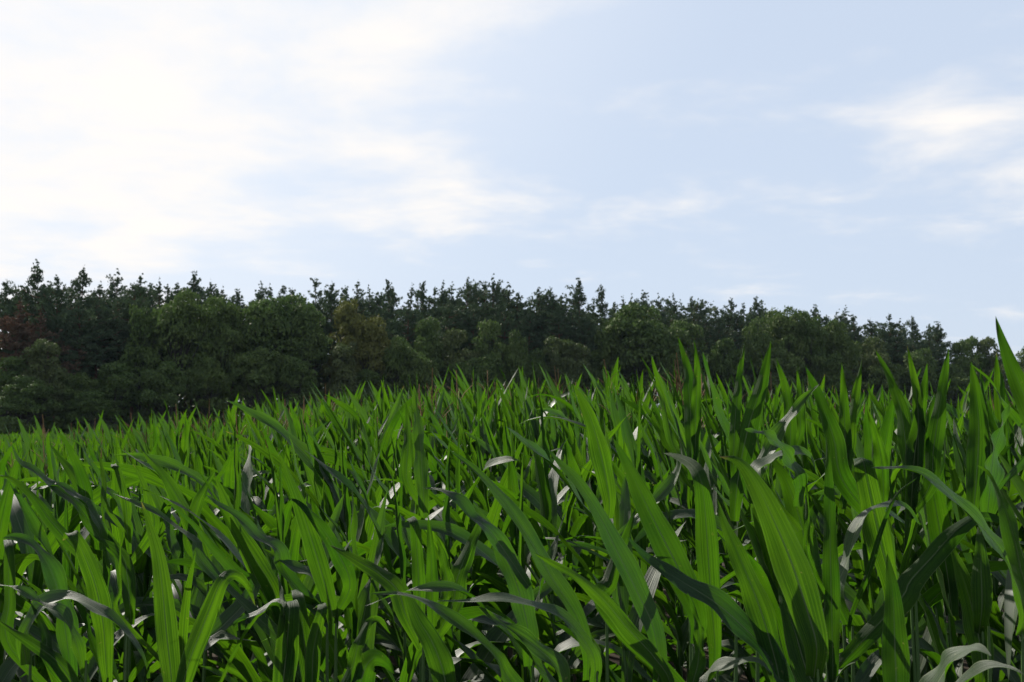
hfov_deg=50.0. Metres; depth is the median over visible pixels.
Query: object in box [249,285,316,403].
pine tree
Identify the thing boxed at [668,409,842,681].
corn plant
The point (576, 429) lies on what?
corn plant
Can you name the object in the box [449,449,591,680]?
corn plant
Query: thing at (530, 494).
corn plant
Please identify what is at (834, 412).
corn plant
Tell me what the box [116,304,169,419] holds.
broadleaf tree
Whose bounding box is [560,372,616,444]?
corn plant
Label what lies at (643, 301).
pine tree
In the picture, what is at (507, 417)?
corn plant
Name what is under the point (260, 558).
corn plant
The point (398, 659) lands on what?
corn plant
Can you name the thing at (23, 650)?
corn plant
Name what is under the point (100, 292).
pine tree
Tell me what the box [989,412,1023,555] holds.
corn plant
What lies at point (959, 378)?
broadleaf tree
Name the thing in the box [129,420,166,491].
corn plant
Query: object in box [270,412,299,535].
corn plant
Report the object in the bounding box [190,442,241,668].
corn plant
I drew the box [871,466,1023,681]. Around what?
corn plant
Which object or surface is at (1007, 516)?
corn plant
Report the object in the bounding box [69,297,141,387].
pine tree
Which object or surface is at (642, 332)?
broadleaf tree
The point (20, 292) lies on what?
pine tree
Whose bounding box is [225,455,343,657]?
corn plant
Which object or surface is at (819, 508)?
corn plant
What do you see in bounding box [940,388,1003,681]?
corn plant
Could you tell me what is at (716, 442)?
corn plant
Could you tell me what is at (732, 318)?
pine tree
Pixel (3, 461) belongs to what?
corn plant
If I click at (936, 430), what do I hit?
corn plant
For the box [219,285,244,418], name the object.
pine tree
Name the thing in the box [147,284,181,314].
pine tree
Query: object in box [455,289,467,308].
pine tree
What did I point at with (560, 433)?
corn plant
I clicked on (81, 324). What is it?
pine tree
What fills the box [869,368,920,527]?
corn plant
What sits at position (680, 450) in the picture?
corn plant
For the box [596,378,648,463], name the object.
corn plant
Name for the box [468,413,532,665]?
corn plant
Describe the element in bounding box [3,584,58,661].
corn plant
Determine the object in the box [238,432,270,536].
corn plant
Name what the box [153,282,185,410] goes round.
pine tree
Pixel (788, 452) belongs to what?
corn plant
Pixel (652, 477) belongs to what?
corn plant
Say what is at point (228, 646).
corn plant
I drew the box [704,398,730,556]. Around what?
corn plant
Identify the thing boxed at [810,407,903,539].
corn plant
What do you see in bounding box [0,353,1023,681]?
corn field
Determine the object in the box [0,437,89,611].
corn plant
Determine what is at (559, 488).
corn plant
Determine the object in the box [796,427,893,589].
corn plant
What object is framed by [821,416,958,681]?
corn plant
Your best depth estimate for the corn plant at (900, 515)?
6.21 m
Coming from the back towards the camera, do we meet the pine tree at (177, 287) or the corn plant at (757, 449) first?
the pine tree at (177, 287)
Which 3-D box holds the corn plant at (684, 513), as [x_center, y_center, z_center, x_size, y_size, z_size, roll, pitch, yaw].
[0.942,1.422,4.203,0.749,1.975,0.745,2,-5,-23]
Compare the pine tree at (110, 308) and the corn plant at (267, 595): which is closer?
the corn plant at (267, 595)
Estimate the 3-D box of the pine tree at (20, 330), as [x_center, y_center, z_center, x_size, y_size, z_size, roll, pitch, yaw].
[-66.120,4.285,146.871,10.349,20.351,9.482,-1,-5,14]
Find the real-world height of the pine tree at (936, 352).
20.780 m
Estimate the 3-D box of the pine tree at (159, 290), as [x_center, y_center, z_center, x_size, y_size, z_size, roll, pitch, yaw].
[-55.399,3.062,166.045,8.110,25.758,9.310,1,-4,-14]
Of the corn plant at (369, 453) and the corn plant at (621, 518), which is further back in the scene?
the corn plant at (369, 453)
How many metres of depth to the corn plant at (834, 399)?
9.29 m
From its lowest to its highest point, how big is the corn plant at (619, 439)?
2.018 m
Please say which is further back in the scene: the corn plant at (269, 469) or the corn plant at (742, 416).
the corn plant at (742, 416)
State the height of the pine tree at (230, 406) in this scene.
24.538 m
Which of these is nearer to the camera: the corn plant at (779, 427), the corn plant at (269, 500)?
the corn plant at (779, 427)
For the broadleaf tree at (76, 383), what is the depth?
142.73 m
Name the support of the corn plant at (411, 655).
on the ground
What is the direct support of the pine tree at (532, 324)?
on the ground
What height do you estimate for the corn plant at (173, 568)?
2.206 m
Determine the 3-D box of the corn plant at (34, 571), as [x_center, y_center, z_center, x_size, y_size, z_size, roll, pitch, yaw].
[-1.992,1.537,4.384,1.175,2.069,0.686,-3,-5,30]
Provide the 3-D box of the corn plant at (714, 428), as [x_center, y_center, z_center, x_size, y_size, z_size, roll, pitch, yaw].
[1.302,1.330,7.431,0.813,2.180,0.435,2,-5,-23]
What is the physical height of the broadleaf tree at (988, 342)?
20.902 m
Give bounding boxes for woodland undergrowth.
[0,338,988,435]
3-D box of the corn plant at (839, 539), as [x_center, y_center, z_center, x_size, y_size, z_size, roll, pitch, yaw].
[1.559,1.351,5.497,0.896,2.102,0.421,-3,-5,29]
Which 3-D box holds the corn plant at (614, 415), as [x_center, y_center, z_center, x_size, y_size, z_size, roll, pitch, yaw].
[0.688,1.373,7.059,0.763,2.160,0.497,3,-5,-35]
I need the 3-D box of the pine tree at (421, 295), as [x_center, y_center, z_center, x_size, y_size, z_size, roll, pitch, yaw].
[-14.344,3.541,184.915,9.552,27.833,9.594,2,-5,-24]
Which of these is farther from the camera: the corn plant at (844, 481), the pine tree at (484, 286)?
the pine tree at (484, 286)
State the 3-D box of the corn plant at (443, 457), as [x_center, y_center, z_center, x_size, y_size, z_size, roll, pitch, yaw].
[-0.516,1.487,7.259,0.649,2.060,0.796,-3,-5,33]
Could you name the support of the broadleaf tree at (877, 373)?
on the ground
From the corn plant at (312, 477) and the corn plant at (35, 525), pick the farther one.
the corn plant at (312, 477)
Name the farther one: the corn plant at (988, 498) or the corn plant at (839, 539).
the corn plant at (839, 539)
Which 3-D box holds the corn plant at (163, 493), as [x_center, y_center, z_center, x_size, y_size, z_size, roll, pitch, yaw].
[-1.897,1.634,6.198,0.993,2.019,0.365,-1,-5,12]
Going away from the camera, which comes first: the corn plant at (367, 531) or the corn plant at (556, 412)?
the corn plant at (367, 531)
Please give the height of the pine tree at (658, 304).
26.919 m
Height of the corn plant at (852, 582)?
2.196 m
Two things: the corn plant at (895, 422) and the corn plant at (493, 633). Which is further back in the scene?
the corn plant at (895, 422)
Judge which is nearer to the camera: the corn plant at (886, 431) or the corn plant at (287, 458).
the corn plant at (886, 431)
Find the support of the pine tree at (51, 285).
on the ground
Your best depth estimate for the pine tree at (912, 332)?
213.40 m
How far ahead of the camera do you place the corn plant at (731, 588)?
5.71 m
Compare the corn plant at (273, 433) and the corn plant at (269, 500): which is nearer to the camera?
the corn plant at (269, 500)
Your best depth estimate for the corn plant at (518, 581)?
2.47 m
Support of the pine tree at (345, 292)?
on the ground
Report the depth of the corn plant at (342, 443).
9.18 m
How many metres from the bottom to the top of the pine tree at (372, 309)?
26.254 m
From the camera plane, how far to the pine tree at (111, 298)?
171.63 m
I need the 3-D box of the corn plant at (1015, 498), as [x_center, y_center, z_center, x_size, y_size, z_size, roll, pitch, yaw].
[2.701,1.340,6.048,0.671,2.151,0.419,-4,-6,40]
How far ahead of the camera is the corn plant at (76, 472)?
3.60 m
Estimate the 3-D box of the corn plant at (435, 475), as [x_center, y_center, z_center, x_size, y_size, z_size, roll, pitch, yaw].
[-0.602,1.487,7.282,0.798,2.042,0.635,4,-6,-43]
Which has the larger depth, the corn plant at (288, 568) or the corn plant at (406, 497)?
the corn plant at (406, 497)
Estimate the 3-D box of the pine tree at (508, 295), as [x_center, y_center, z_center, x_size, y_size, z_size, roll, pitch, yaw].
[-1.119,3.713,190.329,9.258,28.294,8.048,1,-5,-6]
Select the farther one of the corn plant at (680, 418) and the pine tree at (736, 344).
the pine tree at (736, 344)
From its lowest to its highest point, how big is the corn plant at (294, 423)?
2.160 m
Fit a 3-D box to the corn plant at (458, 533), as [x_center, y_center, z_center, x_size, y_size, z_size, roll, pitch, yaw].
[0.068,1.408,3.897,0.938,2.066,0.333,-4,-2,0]
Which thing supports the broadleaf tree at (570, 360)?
on the ground
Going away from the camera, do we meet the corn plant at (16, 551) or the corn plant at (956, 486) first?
the corn plant at (956, 486)
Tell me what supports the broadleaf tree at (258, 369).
on the ground
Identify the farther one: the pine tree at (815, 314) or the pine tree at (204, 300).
the pine tree at (815, 314)
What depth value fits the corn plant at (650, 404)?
9.09 m
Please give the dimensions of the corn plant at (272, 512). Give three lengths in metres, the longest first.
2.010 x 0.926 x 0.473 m
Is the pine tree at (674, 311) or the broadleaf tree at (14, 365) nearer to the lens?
the broadleaf tree at (14, 365)
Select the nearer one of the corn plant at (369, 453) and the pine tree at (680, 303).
the corn plant at (369, 453)
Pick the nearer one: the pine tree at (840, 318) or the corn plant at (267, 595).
the corn plant at (267, 595)
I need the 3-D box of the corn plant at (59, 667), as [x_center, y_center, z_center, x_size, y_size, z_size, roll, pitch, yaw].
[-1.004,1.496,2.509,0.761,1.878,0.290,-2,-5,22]
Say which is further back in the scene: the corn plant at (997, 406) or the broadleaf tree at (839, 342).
the broadleaf tree at (839, 342)
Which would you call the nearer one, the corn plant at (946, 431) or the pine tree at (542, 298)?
the corn plant at (946, 431)
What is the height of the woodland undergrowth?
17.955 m
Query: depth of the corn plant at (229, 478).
5.96 m
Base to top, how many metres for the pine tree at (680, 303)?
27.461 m
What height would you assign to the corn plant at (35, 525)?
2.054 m
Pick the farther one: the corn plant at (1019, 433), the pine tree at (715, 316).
the pine tree at (715, 316)
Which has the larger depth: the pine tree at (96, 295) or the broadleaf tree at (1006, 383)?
the broadleaf tree at (1006, 383)
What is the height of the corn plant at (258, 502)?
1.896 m
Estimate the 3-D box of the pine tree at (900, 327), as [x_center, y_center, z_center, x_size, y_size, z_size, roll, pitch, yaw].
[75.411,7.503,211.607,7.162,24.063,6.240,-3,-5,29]
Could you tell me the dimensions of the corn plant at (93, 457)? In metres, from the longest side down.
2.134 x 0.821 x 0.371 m
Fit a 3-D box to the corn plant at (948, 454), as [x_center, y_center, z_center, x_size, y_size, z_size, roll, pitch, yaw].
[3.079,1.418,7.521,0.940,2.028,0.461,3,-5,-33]
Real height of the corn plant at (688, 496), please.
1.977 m
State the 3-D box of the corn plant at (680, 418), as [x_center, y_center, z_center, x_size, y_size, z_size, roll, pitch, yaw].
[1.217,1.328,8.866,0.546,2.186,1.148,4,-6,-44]
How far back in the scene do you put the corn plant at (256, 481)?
7.80 m
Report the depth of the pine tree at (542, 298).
185.43 m
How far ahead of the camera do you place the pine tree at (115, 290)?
162.54 m
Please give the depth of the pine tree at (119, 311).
153.11 m
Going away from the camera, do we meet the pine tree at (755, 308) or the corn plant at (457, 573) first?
the corn plant at (457, 573)
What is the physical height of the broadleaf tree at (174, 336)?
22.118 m
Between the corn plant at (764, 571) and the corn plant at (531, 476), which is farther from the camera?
the corn plant at (531, 476)
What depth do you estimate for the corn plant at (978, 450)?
3.10 m
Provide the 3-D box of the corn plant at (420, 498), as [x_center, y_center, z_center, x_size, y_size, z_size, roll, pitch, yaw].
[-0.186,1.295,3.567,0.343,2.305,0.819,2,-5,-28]
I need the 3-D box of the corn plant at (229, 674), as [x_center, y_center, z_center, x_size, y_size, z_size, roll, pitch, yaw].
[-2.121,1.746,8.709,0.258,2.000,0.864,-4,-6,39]
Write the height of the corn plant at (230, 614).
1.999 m
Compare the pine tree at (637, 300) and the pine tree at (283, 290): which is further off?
the pine tree at (637, 300)
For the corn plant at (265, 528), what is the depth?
6.18 m
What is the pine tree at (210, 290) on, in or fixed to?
on the ground
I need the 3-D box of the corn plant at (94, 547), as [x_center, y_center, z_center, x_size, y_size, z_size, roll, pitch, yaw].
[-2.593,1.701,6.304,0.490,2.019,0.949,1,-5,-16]
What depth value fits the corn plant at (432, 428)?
8.38 m
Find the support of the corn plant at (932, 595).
on the ground
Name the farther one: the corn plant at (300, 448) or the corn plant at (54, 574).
the corn plant at (300, 448)
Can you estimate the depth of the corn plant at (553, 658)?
2.29 m
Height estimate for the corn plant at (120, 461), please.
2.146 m
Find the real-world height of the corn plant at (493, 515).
2.061 m
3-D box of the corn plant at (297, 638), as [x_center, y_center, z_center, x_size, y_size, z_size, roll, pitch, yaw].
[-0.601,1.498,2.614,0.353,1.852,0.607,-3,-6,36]
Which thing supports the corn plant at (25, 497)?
on the ground
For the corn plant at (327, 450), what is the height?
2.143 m
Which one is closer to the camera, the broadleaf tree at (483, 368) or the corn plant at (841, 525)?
the corn plant at (841, 525)
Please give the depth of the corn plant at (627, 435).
5.31 m
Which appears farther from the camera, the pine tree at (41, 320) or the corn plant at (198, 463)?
the pine tree at (41, 320)
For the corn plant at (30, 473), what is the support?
on the ground
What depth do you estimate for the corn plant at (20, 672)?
4.57 m
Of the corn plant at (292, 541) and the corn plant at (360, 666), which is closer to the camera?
the corn plant at (360, 666)
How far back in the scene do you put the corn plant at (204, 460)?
8.73 m
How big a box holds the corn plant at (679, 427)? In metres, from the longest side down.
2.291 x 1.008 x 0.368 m
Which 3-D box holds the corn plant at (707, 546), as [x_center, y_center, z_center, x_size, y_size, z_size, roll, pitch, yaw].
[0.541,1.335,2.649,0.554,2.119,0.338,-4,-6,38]
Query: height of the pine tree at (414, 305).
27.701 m
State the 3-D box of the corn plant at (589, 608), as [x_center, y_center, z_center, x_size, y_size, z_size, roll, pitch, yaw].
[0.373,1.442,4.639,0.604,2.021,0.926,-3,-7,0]
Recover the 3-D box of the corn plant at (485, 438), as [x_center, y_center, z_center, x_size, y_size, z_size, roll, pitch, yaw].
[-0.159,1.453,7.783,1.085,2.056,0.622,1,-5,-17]
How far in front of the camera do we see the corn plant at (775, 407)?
7.92 m
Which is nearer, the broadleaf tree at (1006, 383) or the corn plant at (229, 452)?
the corn plant at (229, 452)
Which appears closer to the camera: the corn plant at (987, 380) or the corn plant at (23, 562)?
the corn plant at (23, 562)
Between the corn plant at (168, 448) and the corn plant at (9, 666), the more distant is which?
the corn plant at (168, 448)
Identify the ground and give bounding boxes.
[45,468,1020,681]
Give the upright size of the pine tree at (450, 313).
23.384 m
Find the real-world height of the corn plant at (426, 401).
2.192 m
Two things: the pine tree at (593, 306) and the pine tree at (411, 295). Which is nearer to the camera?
the pine tree at (411, 295)
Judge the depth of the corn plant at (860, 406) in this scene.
8.63 m
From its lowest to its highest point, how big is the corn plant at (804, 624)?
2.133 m
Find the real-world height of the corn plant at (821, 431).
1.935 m
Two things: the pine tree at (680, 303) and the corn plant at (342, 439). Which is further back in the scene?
the pine tree at (680, 303)
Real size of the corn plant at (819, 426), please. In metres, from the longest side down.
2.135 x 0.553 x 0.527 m
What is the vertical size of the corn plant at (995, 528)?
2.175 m
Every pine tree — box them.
[0,259,68,419]
[0,279,35,360]
[0,289,41,349]
[0,298,59,371]
[17,309,97,422]
[27,275,90,421]
[35,299,114,375]
[41,281,75,419]
[58,264,100,426]
[68,288,110,378]
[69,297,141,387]
[81,281,128,376]
[83,288,114,421]
[93,294,133,423]
[97,282,157,424]
[100,268,126,347]
[110,288,128,420]
[114,273,159,343]
[124,282,162,411]
[146,278,165,414]
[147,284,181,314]
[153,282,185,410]
[184,271,206,415]
[195,286,205,417]
[199,288,226,415]
[203,279,231,416]
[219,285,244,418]
[224,288,248,414]
[228,296,232,411]
[245,281,268,307]
[249,284,273,403]
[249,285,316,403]
[275,287,321,411]
[303,278,338,375]
[313,283,340,400]
[316,286,367,349]
[316,290,326,389]
[333,281,381,344]
[352,292,384,311]
[360,284,386,371]
[371,286,413,400]
[377,279,401,396]
[380,299,441,360]
[383,283,424,340]
[410,289,427,332]
[412,280,441,374]
[412,287,446,402]
[429,280,471,385]
[434,281,469,337]
[435,300,479,360]
[437,302,492,361]
[451,276,498,349]
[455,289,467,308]
[458,288,496,321]
[474,305,529,375]
[477,280,506,347]
[480,274,509,358]
[480,283,506,348]
[489,291,547,351]
[500,281,517,320]
[517,307,546,368]
[520,287,572,363]
[528,288,570,359]
[533,308,574,392]
[537,293,575,390]
[563,312,602,389]
[564,277,591,387]
[584,284,610,386]
[585,304,599,388]
[587,298,599,392]
[598,302,628,369]
[619,295,632,379]
[628,293,638,387]
[636,290,673,338]
[655,292,667,409]
[661,296,677,317]
[662,293,683,327]
[673,296,736,369]
[677,299,686,319]
[685,299,710,381]
[701,317,744,392]
[706,297,751,348]
[706,300,728,381]
[706,320,753,401]
[717,309,740,409]
[733,303,757,402]
[744,307,768,323]
[747,296,769,386]
[760,301,769,326]
[799,304,830,384]
[835,309,854,371]
[842,305,860,393]
[847,314,867,393]
[849,320,871,338]
[862,320,880,396]
[873,314,914,364]
[881,330,916,380]
[897,318,911,368]
[905,316,928,351]
[911,333,958,406]
[918,324,954,362]
[923,321,953,394]
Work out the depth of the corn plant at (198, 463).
6.09 m
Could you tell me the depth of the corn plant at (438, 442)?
8.06 m
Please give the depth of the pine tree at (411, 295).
176.17 m
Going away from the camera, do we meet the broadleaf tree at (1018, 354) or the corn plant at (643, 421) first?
the corn plant at (643, 421)
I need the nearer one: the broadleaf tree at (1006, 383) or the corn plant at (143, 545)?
the corn plant at (143, 545)
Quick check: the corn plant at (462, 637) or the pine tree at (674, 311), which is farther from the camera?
the pine tree at (674, 311)
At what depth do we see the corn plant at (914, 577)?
2.52 m
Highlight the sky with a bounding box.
[0,0,1023,415]
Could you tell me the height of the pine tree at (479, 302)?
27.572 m
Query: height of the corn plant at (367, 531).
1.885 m
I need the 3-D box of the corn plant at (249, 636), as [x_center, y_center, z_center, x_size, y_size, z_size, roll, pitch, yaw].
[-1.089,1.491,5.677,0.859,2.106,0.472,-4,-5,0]
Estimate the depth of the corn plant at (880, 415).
9.16 m
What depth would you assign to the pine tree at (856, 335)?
206.63 m
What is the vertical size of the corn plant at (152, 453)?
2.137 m
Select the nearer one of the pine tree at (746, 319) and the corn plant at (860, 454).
the corn plant at (860, 454)
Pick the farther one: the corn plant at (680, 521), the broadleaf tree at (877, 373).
the broadleaf tree at (877, 373)
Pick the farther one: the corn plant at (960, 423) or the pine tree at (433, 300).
the pine tree at (433, 300)
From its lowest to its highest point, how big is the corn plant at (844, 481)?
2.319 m
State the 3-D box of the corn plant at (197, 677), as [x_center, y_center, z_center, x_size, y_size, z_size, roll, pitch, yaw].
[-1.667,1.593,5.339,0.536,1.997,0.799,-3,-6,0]
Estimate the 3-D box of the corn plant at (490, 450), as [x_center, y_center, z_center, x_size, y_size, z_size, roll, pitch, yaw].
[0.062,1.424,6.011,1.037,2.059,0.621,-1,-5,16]
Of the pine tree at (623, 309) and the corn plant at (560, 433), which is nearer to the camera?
the corn plant at (560, 433)
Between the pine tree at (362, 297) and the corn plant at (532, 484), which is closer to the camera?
the corn plant at (532, 484)
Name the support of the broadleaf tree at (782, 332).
on the ground
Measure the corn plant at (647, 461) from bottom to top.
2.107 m
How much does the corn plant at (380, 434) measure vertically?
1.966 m
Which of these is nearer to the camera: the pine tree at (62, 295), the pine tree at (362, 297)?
the pine tree at (62, 295)
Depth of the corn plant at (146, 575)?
4.47 m
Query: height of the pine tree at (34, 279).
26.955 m
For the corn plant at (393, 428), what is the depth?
6.51 m
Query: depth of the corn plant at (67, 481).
7.50 m
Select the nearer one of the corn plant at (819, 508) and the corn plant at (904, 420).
the corn plant at (904, 420)
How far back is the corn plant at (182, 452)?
6.99 m
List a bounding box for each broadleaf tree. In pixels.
[0,356,29,417]
[0,375,65,434]
[13,338,68,427]
[55,371,99,427]
[60,390,122,433]
[89,361,142,426]
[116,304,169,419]
[131,360,188,426]
[147,288,216,425]
[183,357,231,431]
[193,294,249,411]
[224,346,283,409]
[234,292,305,416]
[276,355,323,414]
[277,300,332,401]
[318,298,366,378]
[319,342,366,412]
[341,313,395,385]
[351,369,392,404]
[380,335,421,402]
[392,349,439,403]
[413,316,445,404]
[438,327,482,397]
[448,353,505,396]
[471,319,519,398]
[503,329,528,393]
[525,348,552,397]
[540,335,591,399]
[585,318,634,389]
[598,302,691,394]
[634,341,693,408]
[670,319,711,397]
[706,337,751,407]
[740,316,774,387]
[758,347,811,405]
[762,306,810,383]
[789,309,831,396]
[800,351,854,405]
[813,318,863,406]
[852,336,894,394]
[861,360,903,401]
[897,347,937,406]
[930,363,969,415]
[949,339,979,398]
[962,335,990,395]
[972,336,1005,399]
[978,364,1013,405]
[1015,346,1023,371]
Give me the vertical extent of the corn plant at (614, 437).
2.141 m
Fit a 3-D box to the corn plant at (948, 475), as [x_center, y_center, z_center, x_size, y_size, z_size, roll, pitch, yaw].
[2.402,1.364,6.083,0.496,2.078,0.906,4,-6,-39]
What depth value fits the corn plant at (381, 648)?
5.69 m
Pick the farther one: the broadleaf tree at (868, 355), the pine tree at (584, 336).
the broadleaf tree at (868, 355)
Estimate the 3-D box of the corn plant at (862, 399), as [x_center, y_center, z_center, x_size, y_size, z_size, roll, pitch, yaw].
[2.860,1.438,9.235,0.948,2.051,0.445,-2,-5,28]
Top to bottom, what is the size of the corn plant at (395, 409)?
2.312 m
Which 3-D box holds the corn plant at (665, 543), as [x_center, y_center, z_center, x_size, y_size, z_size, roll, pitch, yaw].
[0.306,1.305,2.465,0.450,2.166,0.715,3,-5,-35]
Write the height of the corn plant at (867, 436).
2.138 m
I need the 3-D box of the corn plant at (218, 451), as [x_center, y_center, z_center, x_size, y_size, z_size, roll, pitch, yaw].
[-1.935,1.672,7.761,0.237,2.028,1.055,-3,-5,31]
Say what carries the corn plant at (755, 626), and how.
on the ground
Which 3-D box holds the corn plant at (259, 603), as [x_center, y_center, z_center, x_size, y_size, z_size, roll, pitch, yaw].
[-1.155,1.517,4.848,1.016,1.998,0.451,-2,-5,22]
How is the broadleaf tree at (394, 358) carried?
on the ground
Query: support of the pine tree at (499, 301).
on the ground
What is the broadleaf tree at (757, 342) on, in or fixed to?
on the ground
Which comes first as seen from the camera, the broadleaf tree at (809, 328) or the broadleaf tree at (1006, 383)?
the broadleaf tree at (809, 328)
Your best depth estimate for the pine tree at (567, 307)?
189.96 m
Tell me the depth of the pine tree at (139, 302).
156.01 m
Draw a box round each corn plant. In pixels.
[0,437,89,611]
[0,441,48,610]
[0,443,107,681]
[0,448,74,664]
[0,449,26,581]
[0,475,139,681]
[0,480,110,681]
[0,499,153,681]
[0,533,78,681]
[0,584,87,681]
[2,470,89,611]
[3,474,166,676]
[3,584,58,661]
[5,478,122,681]
[6,456,81,609]
[7,440,138,660]
[7,475,34,681]
[14,439,44,519]
[16,589,146,681]
[18,483,46,492]
[19,465,95,587]
[20,453,30,601]
[21,454,186,681]
[22,481,39,497]
[26,442,74,588]
[27,484,101,681]
[44,438,152,623]
[45,434,136,665]
[48,452,192,681]
[50,432,132,681]
[54,454,211,681]
[63,530,113,681]
[71,425,271,681]
[78,419,250,681]
[80,462,148,576]
[86,435,100,489]
[86,465,214,646]
[88,456,111,481]
[90,434,159,618]
[92,417,188,578]
[93,502,260,681]
[97,447,159,676]
[109,470,213,681]
[113,428,259,675]
[113,543,195,661]
[115,494,336,681]
[116,442,255,681]
[123,400,176,584]
[124,428,194,672]
[126,464,350,681]
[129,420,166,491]
[136,420,179,519]
[137,452,251,672]
[141,502,254,681]
[142,451,215,681]
[149,458,219,675]
[163,465,269,672]
[165,467,347,660]
[168,444,250,678]
[172,446,292,662]
[175,467,343,681]
[178,413,212,658]
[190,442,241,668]
[191,430,299,524]
[203,421,269,598]
[204,436,411,681]
[206,446,347,681]
[208,434,292,640]
[211,436,254,516]
[215,477,279,621]
[220,489,387,681]
[222,458,515,681]
[224,424,399,675]
[224,436,260,681]
[224,439,283,656]
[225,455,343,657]
[227,400,399,681]
[228,432,463,681]
[228,574,326,681]
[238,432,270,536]
[240,402,342,633]
[240,445,300,607]
[243,427,332,646]
[254,428,303,537]
[258,400,313,502]
[260,398,327,503]
[263,441,395,538]
[267,454,389,681]
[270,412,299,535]
[277,409,341,535]
[279,453,356,681]
[280,415,355,464]
[285,423,306,482]
[290,433,479,681]
[291,382,441,624]
[291,419,399,524]
[296,413,389,529]
[301,416,411,608]
[306,401,537,681]
[317,446,425,681]
[319,414,360,476]
[320,404,377,532]
[321,393,418,630]
[325,394,400,524]
[327,438,357,470]
[330,516,425,681]
[338,417,396,646]
[339,480,454,633]
[341,615,394,681]
[343,408,440,663]
[344,440,581,681]
[348,425,446,681]
[349,411,413,602]
[351,428,579,681]
[361,414,395,649]
[366,581,601,681]
[368,435,525,673]
[369,414,412,594]
[370,591,569,681]
[377,420,429,549]
[385,451,652,681]
[391,385,453,508]
[391,389,444,579]
[391,397,490,510]
[399,389,558,638]
[400,433,460,667]
[401,384,428,681]
[401,577,455,681]
[402,430,561,675]
[408,412,471,580]
[424,402,503,645]
[424,487,538,681]
[425,405,474,586]
[426,417,577,678]
[426,516,480,681]
[428,398,456,639]
[440,389,676,681]
[442,420,581,681]
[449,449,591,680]
[459,395,499,605]
[460,397,526,519]
[460,408,515,659]
[463,414,596,630]
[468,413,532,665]
[489,383,557,580]
[489,386,561,560]
[489,416,626,681]
[489,418,550,509]
[496,379,533,521]
[501,394,592,680]
[507,416,684,681]
[520,391,749,681]
[524,422,618,651]
[525,414,594,656]
[528,381,613,571]
[532,402,584,607]
[534,553,674,681]
[536,386,602,532]
[540,379,594,459]
[540,434,615,681]
[546,448,746,681]
[547,441,649,681]
[549,450,666,681]
[557,393,662,641]
[557,398,582,442]
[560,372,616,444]
[568,461,753,681]
[573,372,680,681]
[575,387,642,476]
[580,425,685,679]
[581,391,675,665]
[584,387,630,501]
[594,438,706,681]
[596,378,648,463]
[596,397,748,554]
[604,392,657,469]
[613,400,755,680]
[618,357,720,585]
[627,381,676,472]
[627,500,794,681]
[632,412,682,677]
[633,430,707,676]
[634,461,824,681]
[636,372,723,638]
[636,385,685,661]
[636,388,655,427]
[645,407,717,550]
[647,377,753,681]
[661,410,782,676]
[664,453,721,681]
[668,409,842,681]
[675,398,724,453]
[677,379,729,574]
[678,338,700,667]
[678,438,825,680]
[681,394,792,582]
[687,593,772,681]
[703,354,817,681]
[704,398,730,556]
[704,453,822,655]
[709,403,852,602]
[710,388,730,459]
[711,449,847,681]
[712,387,792,488]
[719,396,752,555]
[721,456,827,681]
[722,383,851,627]
[723,391,771,541]
[724,442,783,632]
[727,401,774,549]
[729,341,770,681]
[745,428,818,532]
[746,398,865,677]
[746,469,897,645]
[760,475,934,681]
[768,453,822,601]
[776,359,804,469]
[776,418,855,588]
[777,403,962,654]
[783,395,964,677]
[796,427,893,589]
[799,386,857,608]
[803,431,839,681]
[804,382,848,536]
[805,366,888,513]
[807,375,824,448]
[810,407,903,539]
[810,433,926,621]
[811,478,948,681]
[812,399,894,679]
[813,393,897,540]
[816,425,903,553]
[820,421,1008,681]
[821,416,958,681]
[821,436,863,644]
[824,512,999,681]
[827,387,861,438]
[839,361,861,681]
[839,458,958,681]
[839,479,919,681]
[840,389,967,678]
[841,393,951,672]
[841,395,866,522]
[853,457,897,600]
[857,390,864,432]
[859,386,896,431]
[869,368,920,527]
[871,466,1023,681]
[876,346,924,681]
[880,399,894,455]
[881,555,909,681]
[890,406,1023,680]
[890,416,948,643]
[891,395,965,455]
[894,451,904,552]
[895,419,1020,678]
[900,383,943,533]
[905,348,948,681]
[919,643,1022,681]
[928,353,1023,546]
[930,368,993,441]
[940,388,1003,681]
[944,434,1017,674]
[947,417,995,646]
[948,456,1005,681]
[951,527,993,681]
[958,390,1023,640]
[963,382,994,530]
[963,384,1021,527]
[964,383,1023,632]
[966,362,1023,515]
[977,316,1023,610]
[979,404,1009,681]
[989,370,1020,638]
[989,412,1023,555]
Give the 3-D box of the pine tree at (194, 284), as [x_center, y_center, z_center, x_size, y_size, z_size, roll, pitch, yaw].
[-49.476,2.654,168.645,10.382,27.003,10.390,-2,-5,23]
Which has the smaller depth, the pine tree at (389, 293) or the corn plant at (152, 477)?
the corn plant at (152, 477)
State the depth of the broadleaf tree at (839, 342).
192.57 m
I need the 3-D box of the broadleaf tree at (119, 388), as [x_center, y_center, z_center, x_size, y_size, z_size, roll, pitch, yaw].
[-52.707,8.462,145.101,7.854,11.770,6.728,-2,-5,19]
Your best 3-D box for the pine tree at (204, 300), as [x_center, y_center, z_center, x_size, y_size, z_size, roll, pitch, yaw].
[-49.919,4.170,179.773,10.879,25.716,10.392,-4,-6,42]
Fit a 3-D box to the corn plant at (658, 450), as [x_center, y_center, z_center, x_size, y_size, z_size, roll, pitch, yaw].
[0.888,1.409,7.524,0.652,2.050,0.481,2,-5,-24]
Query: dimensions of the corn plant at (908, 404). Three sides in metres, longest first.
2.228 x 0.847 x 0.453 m
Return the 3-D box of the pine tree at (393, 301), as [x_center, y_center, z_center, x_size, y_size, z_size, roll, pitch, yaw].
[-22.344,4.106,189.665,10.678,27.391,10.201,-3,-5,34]

